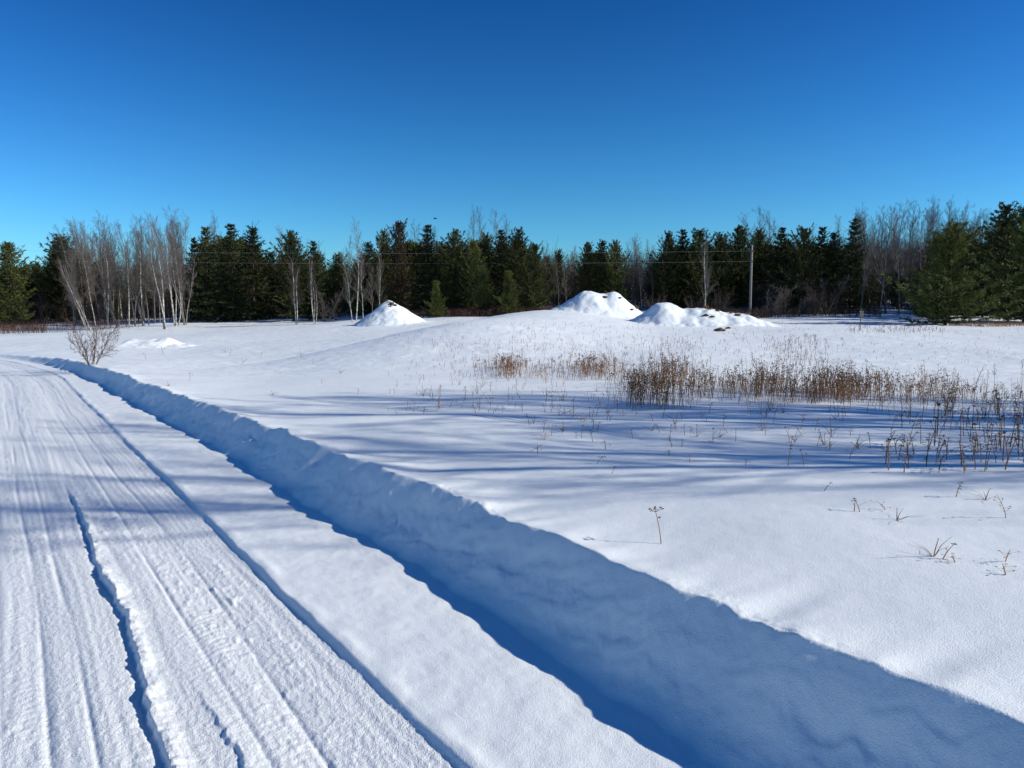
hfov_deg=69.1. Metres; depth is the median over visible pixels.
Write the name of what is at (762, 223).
birch tree
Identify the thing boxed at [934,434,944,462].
dry weed
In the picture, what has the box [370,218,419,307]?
pine tree
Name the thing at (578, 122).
sky
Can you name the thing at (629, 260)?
bare tree
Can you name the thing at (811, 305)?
bare shrub
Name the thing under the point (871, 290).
pine tree
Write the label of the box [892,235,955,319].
pine tree
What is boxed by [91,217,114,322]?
bare tree
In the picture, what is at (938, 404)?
dry weed
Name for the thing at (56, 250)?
pine tree
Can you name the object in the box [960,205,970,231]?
bare tree
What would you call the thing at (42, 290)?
bare tree
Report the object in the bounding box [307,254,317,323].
birch tree
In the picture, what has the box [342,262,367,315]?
pine tree
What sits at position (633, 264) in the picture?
bare tree
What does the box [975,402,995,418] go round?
dry weed
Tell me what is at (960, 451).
dry weed
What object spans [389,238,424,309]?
pine tree
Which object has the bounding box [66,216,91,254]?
bare tree
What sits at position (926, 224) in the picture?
bare tree
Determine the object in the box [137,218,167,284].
bare tree
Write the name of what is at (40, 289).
pine tree
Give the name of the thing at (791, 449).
dry weed
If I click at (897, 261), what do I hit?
bare tree
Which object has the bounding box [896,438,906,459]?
dry weed
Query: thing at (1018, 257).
pine tree
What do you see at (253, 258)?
spruce tree
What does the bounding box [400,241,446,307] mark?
pine tree
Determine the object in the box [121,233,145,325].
bare tree
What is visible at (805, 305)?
bare shrub
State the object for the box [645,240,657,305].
bare tree
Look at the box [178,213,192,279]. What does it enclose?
bare tree
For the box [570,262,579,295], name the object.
bare tree
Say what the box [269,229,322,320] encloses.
pine tree
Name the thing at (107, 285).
birch tree
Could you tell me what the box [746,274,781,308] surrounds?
bare shrub
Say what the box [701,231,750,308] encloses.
pine tree
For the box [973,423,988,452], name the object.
dry weed
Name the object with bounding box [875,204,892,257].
bare tree
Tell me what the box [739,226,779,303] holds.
tree
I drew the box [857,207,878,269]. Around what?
bare tree
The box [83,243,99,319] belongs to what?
bare tree
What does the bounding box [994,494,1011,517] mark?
dry weed
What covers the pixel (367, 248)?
spruce tree
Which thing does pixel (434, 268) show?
pine tree
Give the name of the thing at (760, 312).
undergrowth
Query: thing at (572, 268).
bare tree
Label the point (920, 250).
bare tree
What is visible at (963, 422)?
dry weed
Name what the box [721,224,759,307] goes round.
pine tree
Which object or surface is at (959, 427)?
dry weed
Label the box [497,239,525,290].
pine tree
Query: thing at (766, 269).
spruce tree
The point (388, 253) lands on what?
power line
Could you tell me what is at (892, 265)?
bare tree
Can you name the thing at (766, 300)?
bare shrub
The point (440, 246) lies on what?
pine tree
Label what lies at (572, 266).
bare tree
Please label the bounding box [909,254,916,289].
bare tree
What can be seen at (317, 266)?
spruce tree
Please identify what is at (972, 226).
bare tree
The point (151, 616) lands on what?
road
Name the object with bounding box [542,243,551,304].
bare tree
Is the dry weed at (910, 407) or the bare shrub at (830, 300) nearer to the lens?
the dry weed at (910, 407)
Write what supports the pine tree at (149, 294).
on the snow field
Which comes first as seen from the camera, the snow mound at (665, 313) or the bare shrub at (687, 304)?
the snow mound at (665, 313)
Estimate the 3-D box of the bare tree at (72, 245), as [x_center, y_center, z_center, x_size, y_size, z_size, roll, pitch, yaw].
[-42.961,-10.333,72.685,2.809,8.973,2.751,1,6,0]
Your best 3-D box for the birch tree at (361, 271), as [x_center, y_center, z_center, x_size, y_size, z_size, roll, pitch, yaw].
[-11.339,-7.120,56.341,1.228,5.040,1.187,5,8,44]
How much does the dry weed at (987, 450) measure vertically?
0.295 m
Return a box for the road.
[0,360,461,767]
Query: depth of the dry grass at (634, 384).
12.03 m
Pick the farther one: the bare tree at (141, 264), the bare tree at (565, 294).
the bare tree at (565, 294)
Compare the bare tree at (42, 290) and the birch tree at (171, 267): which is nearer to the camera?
the birch tree at (171, 267)
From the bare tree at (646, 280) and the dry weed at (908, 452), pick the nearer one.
the dry weed at (908, 452)
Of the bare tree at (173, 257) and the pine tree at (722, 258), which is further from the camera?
the bare tree at (173, 257)
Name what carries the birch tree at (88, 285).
on the snow field
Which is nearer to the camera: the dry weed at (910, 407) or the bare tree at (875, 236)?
the dry weed at (910, 407)
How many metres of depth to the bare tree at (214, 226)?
100.48 m
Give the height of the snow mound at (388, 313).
2.085 m
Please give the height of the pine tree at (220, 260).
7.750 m
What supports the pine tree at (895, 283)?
on the snow field
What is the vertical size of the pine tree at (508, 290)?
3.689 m
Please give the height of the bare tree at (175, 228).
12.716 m
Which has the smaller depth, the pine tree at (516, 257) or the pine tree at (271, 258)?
the pine tree at (516, 257)
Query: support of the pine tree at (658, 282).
on the snow field
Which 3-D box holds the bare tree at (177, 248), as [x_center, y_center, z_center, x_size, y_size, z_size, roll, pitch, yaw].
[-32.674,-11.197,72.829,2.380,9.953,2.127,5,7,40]
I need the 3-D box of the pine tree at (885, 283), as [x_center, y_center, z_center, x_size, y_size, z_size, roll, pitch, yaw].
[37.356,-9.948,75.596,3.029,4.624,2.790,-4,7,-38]
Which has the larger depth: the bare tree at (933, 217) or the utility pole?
the bare tree at (933, 217)
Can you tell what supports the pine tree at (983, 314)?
on the snow field
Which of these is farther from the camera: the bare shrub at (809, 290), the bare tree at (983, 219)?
the bare tree at (983, 219)
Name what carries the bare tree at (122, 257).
on the snow field
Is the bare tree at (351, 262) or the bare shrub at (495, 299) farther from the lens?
the bare tree at (351, 262)
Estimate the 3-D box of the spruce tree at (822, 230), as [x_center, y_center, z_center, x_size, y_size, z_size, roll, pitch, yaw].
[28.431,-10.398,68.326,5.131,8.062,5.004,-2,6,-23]
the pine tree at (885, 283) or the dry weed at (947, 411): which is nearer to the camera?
the dry weed at (947, 411)
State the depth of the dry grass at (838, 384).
12.13 m
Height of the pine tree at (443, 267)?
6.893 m
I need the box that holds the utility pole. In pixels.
[749,245,752,310]
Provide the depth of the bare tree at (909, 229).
90.67 m
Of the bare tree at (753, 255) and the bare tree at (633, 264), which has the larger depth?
the bare tree at (753, 255)
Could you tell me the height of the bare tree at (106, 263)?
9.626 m
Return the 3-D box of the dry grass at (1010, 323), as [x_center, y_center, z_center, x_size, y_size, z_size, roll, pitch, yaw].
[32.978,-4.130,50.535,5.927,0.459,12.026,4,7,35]
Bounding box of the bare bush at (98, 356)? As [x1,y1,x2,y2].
[62,309,131,364]
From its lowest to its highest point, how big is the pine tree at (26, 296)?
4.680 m
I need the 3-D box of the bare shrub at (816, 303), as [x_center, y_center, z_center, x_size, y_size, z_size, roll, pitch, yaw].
[25.581,-7.080,62.733,2.015,2.869,2.925,2,6,22]
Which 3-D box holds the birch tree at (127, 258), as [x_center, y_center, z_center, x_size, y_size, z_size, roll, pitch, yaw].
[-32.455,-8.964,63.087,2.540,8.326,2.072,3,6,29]
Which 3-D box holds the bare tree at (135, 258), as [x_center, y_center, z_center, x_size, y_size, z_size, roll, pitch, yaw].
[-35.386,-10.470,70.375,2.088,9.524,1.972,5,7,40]
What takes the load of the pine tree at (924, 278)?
on the snow field
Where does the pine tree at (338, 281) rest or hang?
on the snow field
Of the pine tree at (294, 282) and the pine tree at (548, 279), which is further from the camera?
the pine tree at (548, 279)
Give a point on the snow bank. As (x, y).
(724, 683)
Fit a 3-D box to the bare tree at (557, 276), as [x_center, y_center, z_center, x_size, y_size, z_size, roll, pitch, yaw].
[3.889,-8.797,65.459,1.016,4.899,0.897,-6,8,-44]
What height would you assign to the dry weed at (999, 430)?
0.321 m
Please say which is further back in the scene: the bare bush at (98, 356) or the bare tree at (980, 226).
the bare tree at (980, 226)
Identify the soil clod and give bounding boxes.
[714,327,725,330]
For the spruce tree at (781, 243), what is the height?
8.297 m
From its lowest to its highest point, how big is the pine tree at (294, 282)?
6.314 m
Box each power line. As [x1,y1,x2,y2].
[11,250,721,253]
[12,260,745,263]
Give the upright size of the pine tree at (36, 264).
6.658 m
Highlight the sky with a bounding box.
[0,0,1023,290]
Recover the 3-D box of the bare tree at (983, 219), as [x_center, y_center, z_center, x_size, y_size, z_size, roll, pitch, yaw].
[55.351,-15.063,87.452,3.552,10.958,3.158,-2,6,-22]
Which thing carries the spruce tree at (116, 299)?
on the snow field
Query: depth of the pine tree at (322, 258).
97.03 m
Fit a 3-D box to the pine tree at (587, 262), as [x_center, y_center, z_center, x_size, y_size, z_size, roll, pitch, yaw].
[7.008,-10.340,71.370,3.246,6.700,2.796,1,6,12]
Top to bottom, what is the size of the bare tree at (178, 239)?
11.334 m
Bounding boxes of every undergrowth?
[0,267,918,325]
[0,315,143,333]
[709,304,885,317]
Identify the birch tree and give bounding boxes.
[55,258,92,332]
[61,259,89,333]
[70,230,123,326]
[76,241,96,329]
[87,236,116,320]
[89,215,121,325]
[102,219,128,317]
[114,229,135,324]
[114,244,146,325]
[126,215,150,322]
[140,211,179,328]
[143,234,167,328]
[150,213,197,324]
[157,235,191,319]
[160,220,185,325]
[285,256,300,324]
[288,267,302,324]
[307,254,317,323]
[338,247,353,321]
[349,217,369,320]
[354,257,369,317]
[373,235,384,305]
[486,211,507,248]
[697,229,718,304]
[751,207,772,244]
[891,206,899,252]
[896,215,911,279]
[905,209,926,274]
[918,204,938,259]
[925,193,946,258]
[925,209,941,246]
[957,199,973,227]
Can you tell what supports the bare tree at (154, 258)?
on the snow field
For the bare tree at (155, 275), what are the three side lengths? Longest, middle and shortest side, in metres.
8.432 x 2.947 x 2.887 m
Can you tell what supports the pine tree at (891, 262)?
on the snow field
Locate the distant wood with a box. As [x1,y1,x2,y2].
[29,230,973,305]
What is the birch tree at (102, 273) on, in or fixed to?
on the snow field
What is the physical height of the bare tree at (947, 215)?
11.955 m
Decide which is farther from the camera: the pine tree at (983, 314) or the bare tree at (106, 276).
the bare tree at (106, 276)
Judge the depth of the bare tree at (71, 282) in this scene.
67.72 m
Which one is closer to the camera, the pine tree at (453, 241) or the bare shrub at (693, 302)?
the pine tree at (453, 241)
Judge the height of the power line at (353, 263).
0.968 m
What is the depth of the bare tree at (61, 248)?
70.87 m
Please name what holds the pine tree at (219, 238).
on the snow field
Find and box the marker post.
[859,310,863,329]
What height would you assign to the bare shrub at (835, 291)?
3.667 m
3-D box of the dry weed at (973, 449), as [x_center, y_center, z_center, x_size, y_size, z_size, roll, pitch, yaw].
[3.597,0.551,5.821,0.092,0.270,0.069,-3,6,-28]
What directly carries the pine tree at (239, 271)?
on the snow field
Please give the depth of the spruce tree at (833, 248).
66.06 m
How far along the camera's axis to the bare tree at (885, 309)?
65.47 m
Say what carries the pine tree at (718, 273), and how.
on the snow field
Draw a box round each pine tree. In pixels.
[0,241,37,326]
[0,266,35,323]
[13,263,42,322]
[17,260,49,320]
[19,280,43,319]
[21,233,99,321]
[28,256,85,317]
[31,261,61,320]
[52,252,95,319]
[81,259,125,311]
[115,265,160,314]
[165,270,189,309]
[189,234,244,275]
[209,243,244,316]
[211,239,245,278]
[219,253,256,305]
[224,250,279,310]
[233,235,260,264]
[245,250,287,314]
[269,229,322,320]
[270,257,312,316]
[302,258,325,312]
[308,251,329,268]
[309,272,340,309]
[318,252,357,315]
[324,262,363,306]
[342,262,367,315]
[348,254,376,304]
[358,227,405,307]
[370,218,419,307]
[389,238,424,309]
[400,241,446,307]
[407,246,451,301]
[419,280,447,316]
[429,244,460,305]
[432,229,469,308]
[435,241,447,257]
[451,244,492,303]
[454,239,488,310]
[467,232,510,307]
[467,265,499,311]
[490,226,541,304]
[491,270,524,313]
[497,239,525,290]
[501,241,566,311]
[541,249,571,303]
[541,267,551,289]
[543,256,555,277]
[570,241,599,294]
[571,261,610,293]
[598,239,634,299]
[641,256,660,299]
[642,230,691,304]
[650,251,688,304]
[651,257,680,303]
[669,227,728,307]
[680,247,711,304]
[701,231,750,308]
[709,247,736,303]
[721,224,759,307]
[731,259,749,299]
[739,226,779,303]
[757,223,847,312]
[773,238,812,268]
[820,244,853,279]
[845,266,874,304]
[853,270,893,307]
[873,265,894,303]
[880,218,1023,324]
[884,258,904,296]
[886,272,911,308]
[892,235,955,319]
[914,264,931,308]
[942,236,982,300]
[945,232,981,315]
[959,200,1023,310]
[960,243,1005,316]
[966,203,1023,322]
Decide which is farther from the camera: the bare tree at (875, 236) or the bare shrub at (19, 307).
the bare tree at (875, 236)
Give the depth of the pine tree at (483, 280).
59.37 m
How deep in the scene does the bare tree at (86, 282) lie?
78.24 m
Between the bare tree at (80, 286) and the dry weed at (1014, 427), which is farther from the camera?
the bare tree at (80, 286)
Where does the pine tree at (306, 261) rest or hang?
on the snow field
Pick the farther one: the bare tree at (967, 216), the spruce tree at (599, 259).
the bare tree at (967, 216)
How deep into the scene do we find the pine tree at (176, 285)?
80.96 m
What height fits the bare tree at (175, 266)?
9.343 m
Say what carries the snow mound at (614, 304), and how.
on the snow field
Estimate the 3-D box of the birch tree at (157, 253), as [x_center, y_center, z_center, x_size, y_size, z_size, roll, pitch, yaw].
[-26.637,-8.560,56.643,2.634,9.136,2.491,4,7,35]
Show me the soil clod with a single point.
(719, 329)
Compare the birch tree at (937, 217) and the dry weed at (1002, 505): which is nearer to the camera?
the dry weed at (1002, 505)
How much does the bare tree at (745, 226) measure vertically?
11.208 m
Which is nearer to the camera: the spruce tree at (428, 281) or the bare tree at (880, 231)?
the spruce tree at (428, 281)
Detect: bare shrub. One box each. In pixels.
[0,287,27,320]
[76,289,107,321]
[118,287,145,320]
[308,287,346,321]
[375,293,387,308]
[486,289,500,306]
[559,287,580,303]
[641,293,667,308]
[683,296,702,307]
[689,294,703,307]
[708,287,734,309]
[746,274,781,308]
[752,279,776,304]
[758,281,778,307]
[764,283,800,316]
[774,290,791,313]
[793,274,839,314]
[796,292,817,315]
[804,286,827,314]
[805,293,819,315]
[814,274,850,311]
[820,288,836,310]
[821,278,847,307]
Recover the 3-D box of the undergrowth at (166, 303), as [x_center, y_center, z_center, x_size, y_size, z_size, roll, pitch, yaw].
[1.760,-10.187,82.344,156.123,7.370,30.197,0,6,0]
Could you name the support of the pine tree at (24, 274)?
on the snow field
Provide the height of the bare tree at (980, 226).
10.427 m
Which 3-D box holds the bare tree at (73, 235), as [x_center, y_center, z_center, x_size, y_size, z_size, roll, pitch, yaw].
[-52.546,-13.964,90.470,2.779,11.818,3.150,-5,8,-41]
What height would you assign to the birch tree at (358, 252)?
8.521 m
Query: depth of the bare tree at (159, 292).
64.91 m
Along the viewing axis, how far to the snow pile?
33.34 m
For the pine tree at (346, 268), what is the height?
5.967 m
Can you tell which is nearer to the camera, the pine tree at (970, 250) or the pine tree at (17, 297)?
the pine tree at (970, 250)
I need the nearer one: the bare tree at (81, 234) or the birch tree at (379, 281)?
the birch tree at (379, 281)
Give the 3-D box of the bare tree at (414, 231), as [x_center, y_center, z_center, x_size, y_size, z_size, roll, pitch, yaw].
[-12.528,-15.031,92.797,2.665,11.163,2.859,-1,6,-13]
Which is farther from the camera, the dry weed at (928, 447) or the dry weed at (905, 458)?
the dry weed at (928, 447)
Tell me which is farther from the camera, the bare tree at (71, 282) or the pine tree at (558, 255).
the pine tree at (558, 255)
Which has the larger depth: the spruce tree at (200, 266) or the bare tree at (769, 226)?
the bare tree at (769, 226)
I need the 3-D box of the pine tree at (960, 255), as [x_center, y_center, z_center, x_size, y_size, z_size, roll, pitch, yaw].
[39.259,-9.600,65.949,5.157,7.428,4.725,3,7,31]
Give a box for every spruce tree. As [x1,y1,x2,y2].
[38,260,78,322]
[85,277,133,320]
[170,242,216,315]
[171,237,215,319]
[173,226,240,322]
[197,223,268,321]
[210,244,228,304]
[223,225,286,320]
[295,239,338,320]
[346,241,380,315]
[403,225,454,313]
[477,229,516,308]
[585,239,620,292]
[658,228,701,308]
[747,254,790,309]
[748,244,783,307]
[751,227,795,313]
[805,226,844,306]
[814,230,858,313]
[823,216,879,313]
[905,263,951,313]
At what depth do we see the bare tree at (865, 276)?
60.27 m
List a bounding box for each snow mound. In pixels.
[353,300,436,326]
[551,291,641,318]
[630,302,780,326]
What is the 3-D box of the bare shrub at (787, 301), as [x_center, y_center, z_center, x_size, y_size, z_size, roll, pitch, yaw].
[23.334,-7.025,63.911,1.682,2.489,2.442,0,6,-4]
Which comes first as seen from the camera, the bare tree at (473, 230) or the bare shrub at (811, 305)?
the bare shrub at (811, 305)
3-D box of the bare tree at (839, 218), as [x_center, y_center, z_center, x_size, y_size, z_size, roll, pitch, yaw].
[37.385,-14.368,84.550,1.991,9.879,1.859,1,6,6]
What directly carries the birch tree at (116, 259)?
on the snow field
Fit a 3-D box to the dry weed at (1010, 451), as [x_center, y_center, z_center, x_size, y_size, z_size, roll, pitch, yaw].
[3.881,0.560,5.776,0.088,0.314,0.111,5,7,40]
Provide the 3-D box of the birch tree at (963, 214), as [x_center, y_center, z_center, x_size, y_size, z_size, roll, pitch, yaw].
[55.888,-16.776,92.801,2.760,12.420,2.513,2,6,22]
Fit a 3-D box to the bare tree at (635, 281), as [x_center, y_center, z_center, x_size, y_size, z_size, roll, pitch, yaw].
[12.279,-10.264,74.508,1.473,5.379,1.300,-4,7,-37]
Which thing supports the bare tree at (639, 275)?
on the snow field
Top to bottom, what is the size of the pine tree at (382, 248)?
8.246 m
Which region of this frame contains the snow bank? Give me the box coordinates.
[0,355,1023,767]
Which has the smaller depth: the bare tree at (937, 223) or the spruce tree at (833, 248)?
the spruce tree at (833, 248)
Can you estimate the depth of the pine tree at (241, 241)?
97.35 m
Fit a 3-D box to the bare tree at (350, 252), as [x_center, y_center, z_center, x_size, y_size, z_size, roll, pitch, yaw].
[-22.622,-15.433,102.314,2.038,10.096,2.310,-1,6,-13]
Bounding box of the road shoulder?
[0,359,726,767]
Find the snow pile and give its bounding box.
[98,337,200,347]
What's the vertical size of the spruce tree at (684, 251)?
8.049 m
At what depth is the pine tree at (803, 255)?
64.95 m
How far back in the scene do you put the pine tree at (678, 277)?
72.89 m
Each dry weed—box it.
[648,506,662,543]
[788,436,794,465]
[887,438,900,469]
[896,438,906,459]
[901,439,915,467]
[903,448,913,472]
[904,393,915,423]
[908,413,919,438]
[911,538,949,556]
[915,417,922,443]
[922,433,933,466]
[929,416,938,445]
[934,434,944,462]
[936,402,950,435]
[943,399,950,428]
[948,398,957,430]
[952,440,971,464]
[954,413,964,444]
[957,445,967,472]
[958,408,970,435]
[966,437,978,468]
[971,405,981,428]
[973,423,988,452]
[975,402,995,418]
[979,436,994,470]
[985,435,998,462]
[986,439,997,469]
[991,419,1001,445]
[993,389,1008,420]
[994,415,1004,442]
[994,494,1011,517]
[995,563,1015,574]
[1000,434,1016,458]
[1001,431,1012,460]
[1005,437,1018,469]
[1010,415,1021,446]
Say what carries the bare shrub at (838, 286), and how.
on the snow field
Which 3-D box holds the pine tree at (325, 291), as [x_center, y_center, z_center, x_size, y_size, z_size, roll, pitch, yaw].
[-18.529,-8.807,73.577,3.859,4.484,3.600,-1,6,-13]
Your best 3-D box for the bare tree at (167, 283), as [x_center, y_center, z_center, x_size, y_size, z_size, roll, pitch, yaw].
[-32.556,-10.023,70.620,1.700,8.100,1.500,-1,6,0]
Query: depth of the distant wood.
103.13 m
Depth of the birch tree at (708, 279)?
59.43 m
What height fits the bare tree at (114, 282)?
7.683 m
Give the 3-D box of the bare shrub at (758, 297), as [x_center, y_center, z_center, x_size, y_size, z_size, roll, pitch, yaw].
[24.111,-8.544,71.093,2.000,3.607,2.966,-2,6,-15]
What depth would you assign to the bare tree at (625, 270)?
71.28 m
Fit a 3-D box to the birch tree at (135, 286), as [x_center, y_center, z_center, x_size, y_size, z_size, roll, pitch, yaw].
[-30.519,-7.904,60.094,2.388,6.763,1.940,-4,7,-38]
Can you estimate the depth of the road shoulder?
3.74 m
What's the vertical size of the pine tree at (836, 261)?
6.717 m
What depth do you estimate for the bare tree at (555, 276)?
72.36 m
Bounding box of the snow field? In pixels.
[0,281,1023,719]
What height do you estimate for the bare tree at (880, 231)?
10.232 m
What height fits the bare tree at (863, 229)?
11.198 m
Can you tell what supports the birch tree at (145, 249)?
on the snow field
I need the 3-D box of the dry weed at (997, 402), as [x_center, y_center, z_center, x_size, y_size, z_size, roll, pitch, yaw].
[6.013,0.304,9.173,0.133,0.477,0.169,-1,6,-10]
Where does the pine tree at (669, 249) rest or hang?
on the snow field
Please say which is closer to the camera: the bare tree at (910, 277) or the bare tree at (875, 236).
the bare tree at (910, 277)
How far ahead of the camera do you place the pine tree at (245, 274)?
75.88 m
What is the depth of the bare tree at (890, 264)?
77.71 m
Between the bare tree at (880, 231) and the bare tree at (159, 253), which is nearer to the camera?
the bare tree at (159, 253)
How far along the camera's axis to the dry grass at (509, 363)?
16.77 m
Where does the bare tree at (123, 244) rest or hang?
on the snow field
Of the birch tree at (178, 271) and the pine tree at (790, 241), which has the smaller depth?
the birch tree at (178, 271)
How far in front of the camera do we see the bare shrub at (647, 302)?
64.98 m
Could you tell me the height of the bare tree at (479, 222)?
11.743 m
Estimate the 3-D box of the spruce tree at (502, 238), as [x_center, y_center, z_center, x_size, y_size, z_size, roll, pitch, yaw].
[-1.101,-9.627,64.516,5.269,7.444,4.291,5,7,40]
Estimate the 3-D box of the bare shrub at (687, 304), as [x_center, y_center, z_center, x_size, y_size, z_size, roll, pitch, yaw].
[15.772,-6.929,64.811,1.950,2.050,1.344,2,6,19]
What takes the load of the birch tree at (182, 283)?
on the snow field
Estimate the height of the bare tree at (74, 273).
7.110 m
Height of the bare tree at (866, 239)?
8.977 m
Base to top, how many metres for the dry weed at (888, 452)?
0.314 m
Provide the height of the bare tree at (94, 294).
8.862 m
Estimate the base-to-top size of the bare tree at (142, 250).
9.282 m
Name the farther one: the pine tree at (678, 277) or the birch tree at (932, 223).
the birch tree at (932, 223)
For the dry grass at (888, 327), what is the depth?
23.58 m
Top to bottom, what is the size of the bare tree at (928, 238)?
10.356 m
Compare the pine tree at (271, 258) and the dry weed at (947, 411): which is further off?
the pine tree at (271, 258)
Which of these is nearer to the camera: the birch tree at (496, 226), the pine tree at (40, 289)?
the pine tree at (40, 289)
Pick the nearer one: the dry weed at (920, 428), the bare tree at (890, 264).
the dry weed at (920, 428)
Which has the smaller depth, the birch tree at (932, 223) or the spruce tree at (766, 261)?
the spruce tree at (766, 261)
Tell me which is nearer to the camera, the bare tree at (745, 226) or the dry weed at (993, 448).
the dry weed at (993, 448)
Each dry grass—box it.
[383,320,1021,414]
[411,304,557,317]
[432,337,639,379]
[603,350,727,408]
[680,353,1023,420]
[949,320,1023,326]
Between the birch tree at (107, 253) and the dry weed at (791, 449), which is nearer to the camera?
the dry weed at (791, 449)
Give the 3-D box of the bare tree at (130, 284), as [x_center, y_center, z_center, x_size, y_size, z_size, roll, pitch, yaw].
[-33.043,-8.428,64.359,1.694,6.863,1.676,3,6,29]
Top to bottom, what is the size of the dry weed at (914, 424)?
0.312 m
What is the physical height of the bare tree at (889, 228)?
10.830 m
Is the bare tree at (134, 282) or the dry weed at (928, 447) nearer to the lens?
the dry weed at (928, 447)
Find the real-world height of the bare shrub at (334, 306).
3.108 m
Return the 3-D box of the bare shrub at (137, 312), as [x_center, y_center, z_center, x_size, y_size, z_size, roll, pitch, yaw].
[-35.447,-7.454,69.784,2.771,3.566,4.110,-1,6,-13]
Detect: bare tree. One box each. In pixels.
[32,260,50,321]
[53,226,83,322]
[54,251,87,325]
[55,233,84,320]
[63,247,80,329]
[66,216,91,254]
[66,221,89,320]
[66,222,81,253]
[72,231,102,323]
[78,219,97,265]
[78,250,96,319]
[83,230,98,264]
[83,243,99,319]
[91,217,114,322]
[91,234,122,322]
[92,252,115,315]
[94,224,114,320]
[98,247,114,322]
[100,233,126,320]
[107,246,123,306]
[113,235,131,287]
[117,224,131,273]
[117,252,135,317]
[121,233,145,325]
[128,224,143,320]
[133,216,155,325]
[133,242,152,324]
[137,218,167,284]
[141,231,174,323]
[144,232,166,309]
[146,228,169,308]
[150,252,168,322]
[158,237,174,318]
[161,205,185,266]
[164,221,187,307]
[165,222,187,301]
[165,222,189,321]
[169,216,188,271]
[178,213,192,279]
[208,213,219,243]
[272,225,284,261]
[342,236,352,272]
[345,251,359,292]
[365,263,374,311]
[408,220,419,242]
[465,211,477,241]
[475,206,487,240]
[498,216,512,242]
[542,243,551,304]
[549,256,561,303]
[553,257,560,305]
[561,261,571,297]
[568,245,576,298]
[568,253,575,286]
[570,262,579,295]
[624,249,632,298]
[626,238,632,279]
[627,276,638,305]
[629,237,643,304]
[629,257,640,306]
[630,234,643,279]
[631,241,645,310]
[643,253,650,302]
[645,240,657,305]
[737,212,754,245]
[746,228,756,307]
[761,209,776,243]
[766,219,783,240]
[835,214,847,259]
[852,215,876,312]
[855,202,872,262]
[855,215,891,312]
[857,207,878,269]
[857,234,876,310]
[868,226,893,317]
[869,211,881,265]
[873,213,885,253]
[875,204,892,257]
[876,247,889,303]
[880,208,898,256]
[883,199,914,297]
[883,246,898,296]
[884,215,908,314]
[888,213,901,252]
[889,246,911,304]
[900,203,918,277]
[906,211,932,271]
[906,258,916,308]
[907,214,918,266]
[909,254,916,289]
[910,207,939,270]
[916,213,942,266]
[922,208,933,244]
[927,209,945,232]
[940,197,956,228]
[942,200,951,229]
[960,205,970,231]
[965,218,980,241]
[969,209,985,242]
[971,208,993,244]
[977,214,988,241]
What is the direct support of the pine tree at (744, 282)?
on the snow field
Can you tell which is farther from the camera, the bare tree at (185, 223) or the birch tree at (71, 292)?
the bare tree at (185, 223)
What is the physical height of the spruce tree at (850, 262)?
8.702 m
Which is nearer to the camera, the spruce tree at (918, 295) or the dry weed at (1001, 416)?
the dry weed at (1001, 416)
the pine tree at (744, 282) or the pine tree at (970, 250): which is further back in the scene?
the pine tree at (744, 282)
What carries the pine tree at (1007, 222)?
on the snow field
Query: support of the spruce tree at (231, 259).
on the snow field
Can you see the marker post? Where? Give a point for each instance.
(861, 314)
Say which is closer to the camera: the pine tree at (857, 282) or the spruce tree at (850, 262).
the spruce tree at (850, 262)
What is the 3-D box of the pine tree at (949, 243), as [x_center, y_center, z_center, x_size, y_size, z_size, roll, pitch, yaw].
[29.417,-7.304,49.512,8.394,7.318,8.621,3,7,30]
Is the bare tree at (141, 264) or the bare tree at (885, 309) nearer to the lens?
the bare tree at (141, 264)
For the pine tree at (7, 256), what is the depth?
67.21 m
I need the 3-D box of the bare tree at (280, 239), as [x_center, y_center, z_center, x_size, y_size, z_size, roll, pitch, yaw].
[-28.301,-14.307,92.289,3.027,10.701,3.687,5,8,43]
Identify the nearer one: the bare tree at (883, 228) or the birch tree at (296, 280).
the birch tree at (296, 280)
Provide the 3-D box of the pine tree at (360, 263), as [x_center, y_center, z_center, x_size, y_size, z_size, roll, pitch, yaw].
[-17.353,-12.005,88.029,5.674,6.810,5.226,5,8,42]
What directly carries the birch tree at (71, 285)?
on the snow field
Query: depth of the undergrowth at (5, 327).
60.87 m
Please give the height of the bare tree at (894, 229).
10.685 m
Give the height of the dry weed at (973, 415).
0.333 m
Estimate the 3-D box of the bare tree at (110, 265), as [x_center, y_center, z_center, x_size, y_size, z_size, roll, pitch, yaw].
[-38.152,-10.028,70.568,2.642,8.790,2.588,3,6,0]
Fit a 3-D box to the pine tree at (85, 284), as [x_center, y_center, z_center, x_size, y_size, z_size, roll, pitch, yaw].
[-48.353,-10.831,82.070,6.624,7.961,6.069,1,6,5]
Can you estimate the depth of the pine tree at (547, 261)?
93.29 m
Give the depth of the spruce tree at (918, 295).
64.55 m
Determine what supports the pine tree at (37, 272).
on the snow field
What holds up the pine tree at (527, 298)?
on the snow field
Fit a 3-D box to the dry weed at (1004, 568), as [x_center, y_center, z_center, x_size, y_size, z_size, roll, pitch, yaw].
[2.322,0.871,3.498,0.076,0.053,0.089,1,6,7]
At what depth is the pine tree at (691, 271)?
73.22 m
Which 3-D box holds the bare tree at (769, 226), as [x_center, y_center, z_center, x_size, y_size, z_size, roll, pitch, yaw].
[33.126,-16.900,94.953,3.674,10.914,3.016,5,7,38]
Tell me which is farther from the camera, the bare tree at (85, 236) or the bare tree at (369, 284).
the bare tree at (85, 236)
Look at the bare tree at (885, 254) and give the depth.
59.40 m
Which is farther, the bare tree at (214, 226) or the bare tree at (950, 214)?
the bare tree at (214, 226)
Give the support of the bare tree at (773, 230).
on the snow field

